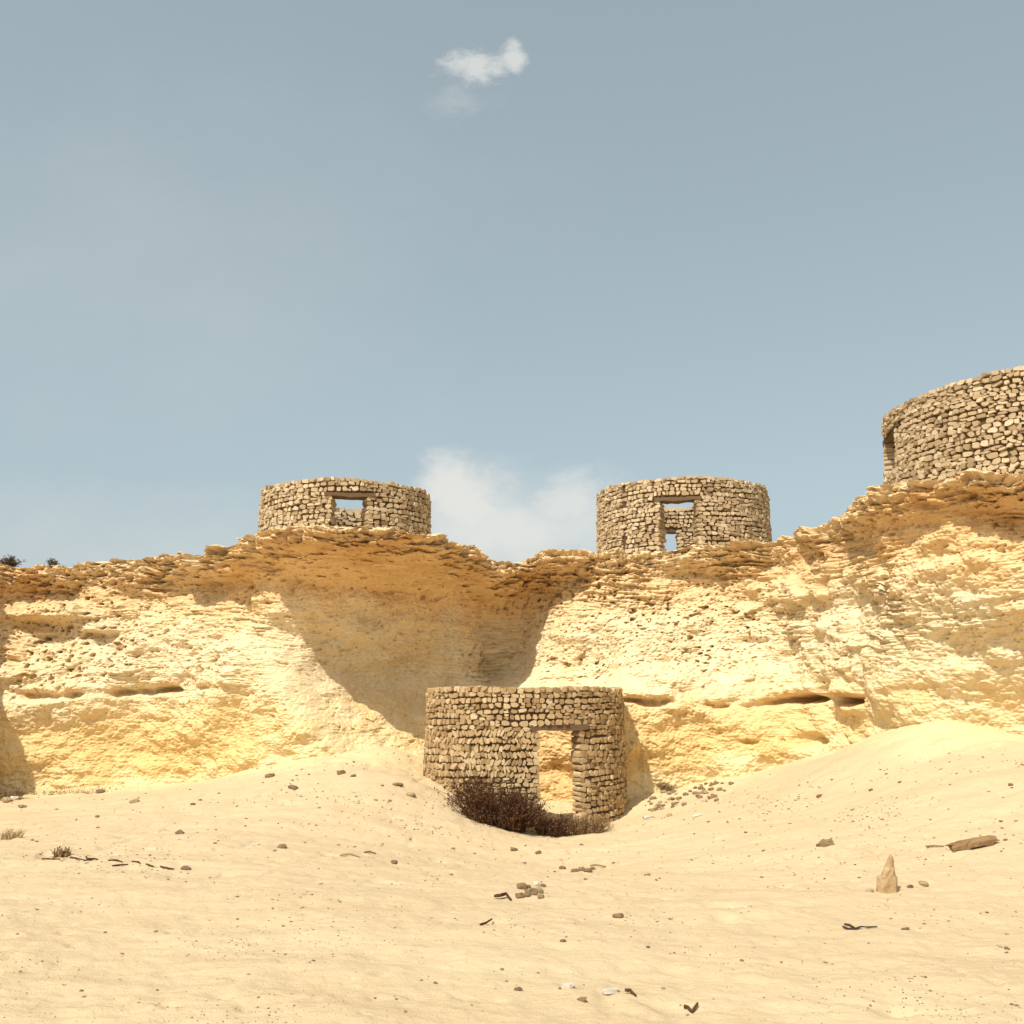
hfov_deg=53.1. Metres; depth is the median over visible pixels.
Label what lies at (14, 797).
stone
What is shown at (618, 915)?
stone
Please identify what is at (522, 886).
stone
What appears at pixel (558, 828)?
dry bush
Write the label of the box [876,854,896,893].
standing stone
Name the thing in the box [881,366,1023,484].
stone tower
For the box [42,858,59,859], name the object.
dry twig
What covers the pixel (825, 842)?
stone
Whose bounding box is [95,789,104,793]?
stone
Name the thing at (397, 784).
stone
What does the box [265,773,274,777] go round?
stone
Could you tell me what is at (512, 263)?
sky
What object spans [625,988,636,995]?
dry twig
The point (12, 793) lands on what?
dry weed
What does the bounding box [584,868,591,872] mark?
stone
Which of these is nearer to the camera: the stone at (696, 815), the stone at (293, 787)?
the stone at (696, 815)
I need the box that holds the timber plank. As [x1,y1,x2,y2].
[948,835,999,850]
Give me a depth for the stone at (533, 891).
9.38 m
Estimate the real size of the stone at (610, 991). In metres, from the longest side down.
0.116 x 0.068 x 0.039 m
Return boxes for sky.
[0,0,1023,567]
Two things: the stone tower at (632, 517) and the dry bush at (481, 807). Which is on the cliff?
the stone tower at (632, 517)
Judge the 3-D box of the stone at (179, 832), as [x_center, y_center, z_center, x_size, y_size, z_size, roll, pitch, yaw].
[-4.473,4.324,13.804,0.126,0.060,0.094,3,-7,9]
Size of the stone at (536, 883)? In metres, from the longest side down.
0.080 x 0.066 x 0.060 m
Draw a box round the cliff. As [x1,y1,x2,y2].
[0,468,1023,802]
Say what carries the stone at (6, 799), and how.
on the ground
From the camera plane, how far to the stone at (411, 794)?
16.95 m
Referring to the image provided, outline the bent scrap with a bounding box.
[684,1002,698,1012]
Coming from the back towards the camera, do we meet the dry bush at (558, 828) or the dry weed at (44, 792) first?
the dry weed at (44, 792)
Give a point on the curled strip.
(858, 927)
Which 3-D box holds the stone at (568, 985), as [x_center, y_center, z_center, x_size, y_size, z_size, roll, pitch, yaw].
[0.339,2.861,6.185,0.086,0.040,0.060,-4,-7,19]
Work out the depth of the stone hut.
17.99 m
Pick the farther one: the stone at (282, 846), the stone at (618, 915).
the stone at (282, 846)
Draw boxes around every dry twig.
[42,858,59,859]
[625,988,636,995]
[925,845,943,846]
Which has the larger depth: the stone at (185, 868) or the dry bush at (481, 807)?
the dry bush at (481, 807)
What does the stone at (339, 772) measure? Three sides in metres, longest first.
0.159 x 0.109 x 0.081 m
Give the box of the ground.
[0,720,1023,1023]
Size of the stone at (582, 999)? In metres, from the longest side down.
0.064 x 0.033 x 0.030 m
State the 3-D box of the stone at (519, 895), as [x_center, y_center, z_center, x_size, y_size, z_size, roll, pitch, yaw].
[0.073,3.466,9.246,0.084,0.060,0.068,10,-24,-26]
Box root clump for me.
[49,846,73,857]
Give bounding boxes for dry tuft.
[0,828,28,839]
[658,782,676,791]
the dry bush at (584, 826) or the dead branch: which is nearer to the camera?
the dead branch
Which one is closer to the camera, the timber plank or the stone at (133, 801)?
the timber plank
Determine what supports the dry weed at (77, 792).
on the ground
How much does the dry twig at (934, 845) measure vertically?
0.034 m
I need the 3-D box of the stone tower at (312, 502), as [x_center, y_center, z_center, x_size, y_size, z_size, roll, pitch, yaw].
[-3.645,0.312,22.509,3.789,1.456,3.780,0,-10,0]
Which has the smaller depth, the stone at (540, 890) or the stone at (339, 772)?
the stone at (540, 890)
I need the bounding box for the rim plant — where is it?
[44,558,59,564]
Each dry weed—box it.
[0,787,31,800]
[41,788,57,794]
[65,786,79,793]
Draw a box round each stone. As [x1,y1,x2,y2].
[1,797,11,802]
[10,796,19,799]
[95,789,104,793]
[129,799,139,803]
[175,830,184,833]
[180,866,191,869]
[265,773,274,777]
[277,844,286,848]
[288,785,297,789]
[337,770,344,774]
[393,782,402,785]
[406,792,415,796]
[515,892,524,898]
[516,883,526,889]
[524,888,537,894]
[532,881,539,885]
[536,887,543,893]
[561,982,574,987]
[577,997,586,1001]
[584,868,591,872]
[602,987,618,994]
[612,913,623,917]
[643,815,653,818]
[691,813,702,817]
[816,838,833,846]
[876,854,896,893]
[919,881,928,886]
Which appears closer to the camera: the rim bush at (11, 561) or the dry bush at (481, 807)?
the dry bush at (481, 807)
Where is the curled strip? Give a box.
[842,926,876,929]
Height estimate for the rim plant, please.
0.316 m
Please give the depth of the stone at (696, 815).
16.61 m
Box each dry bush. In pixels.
[434,760,554,832]
[530,811,577,836]
[566,812,613,834]
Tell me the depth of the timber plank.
11.07 m
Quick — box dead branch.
[494,892,511,900]
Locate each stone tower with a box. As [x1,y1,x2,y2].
[258,476,430,534]
[596,475,771,564]
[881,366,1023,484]
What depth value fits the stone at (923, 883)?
9.93 m
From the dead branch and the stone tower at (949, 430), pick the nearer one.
the dead branch
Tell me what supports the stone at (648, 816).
on the ground
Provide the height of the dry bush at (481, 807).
1.133 m
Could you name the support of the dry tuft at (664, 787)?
on the ground
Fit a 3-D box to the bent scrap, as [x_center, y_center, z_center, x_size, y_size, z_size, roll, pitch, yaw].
[1.037,2.868,5.938,0.067,0.049,0.071,10,-15,-44]
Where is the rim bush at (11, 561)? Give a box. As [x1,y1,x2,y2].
[0,554,25,566]
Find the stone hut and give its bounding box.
[423,685,628,827]
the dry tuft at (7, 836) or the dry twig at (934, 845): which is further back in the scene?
the dry tuft at (7, 836)

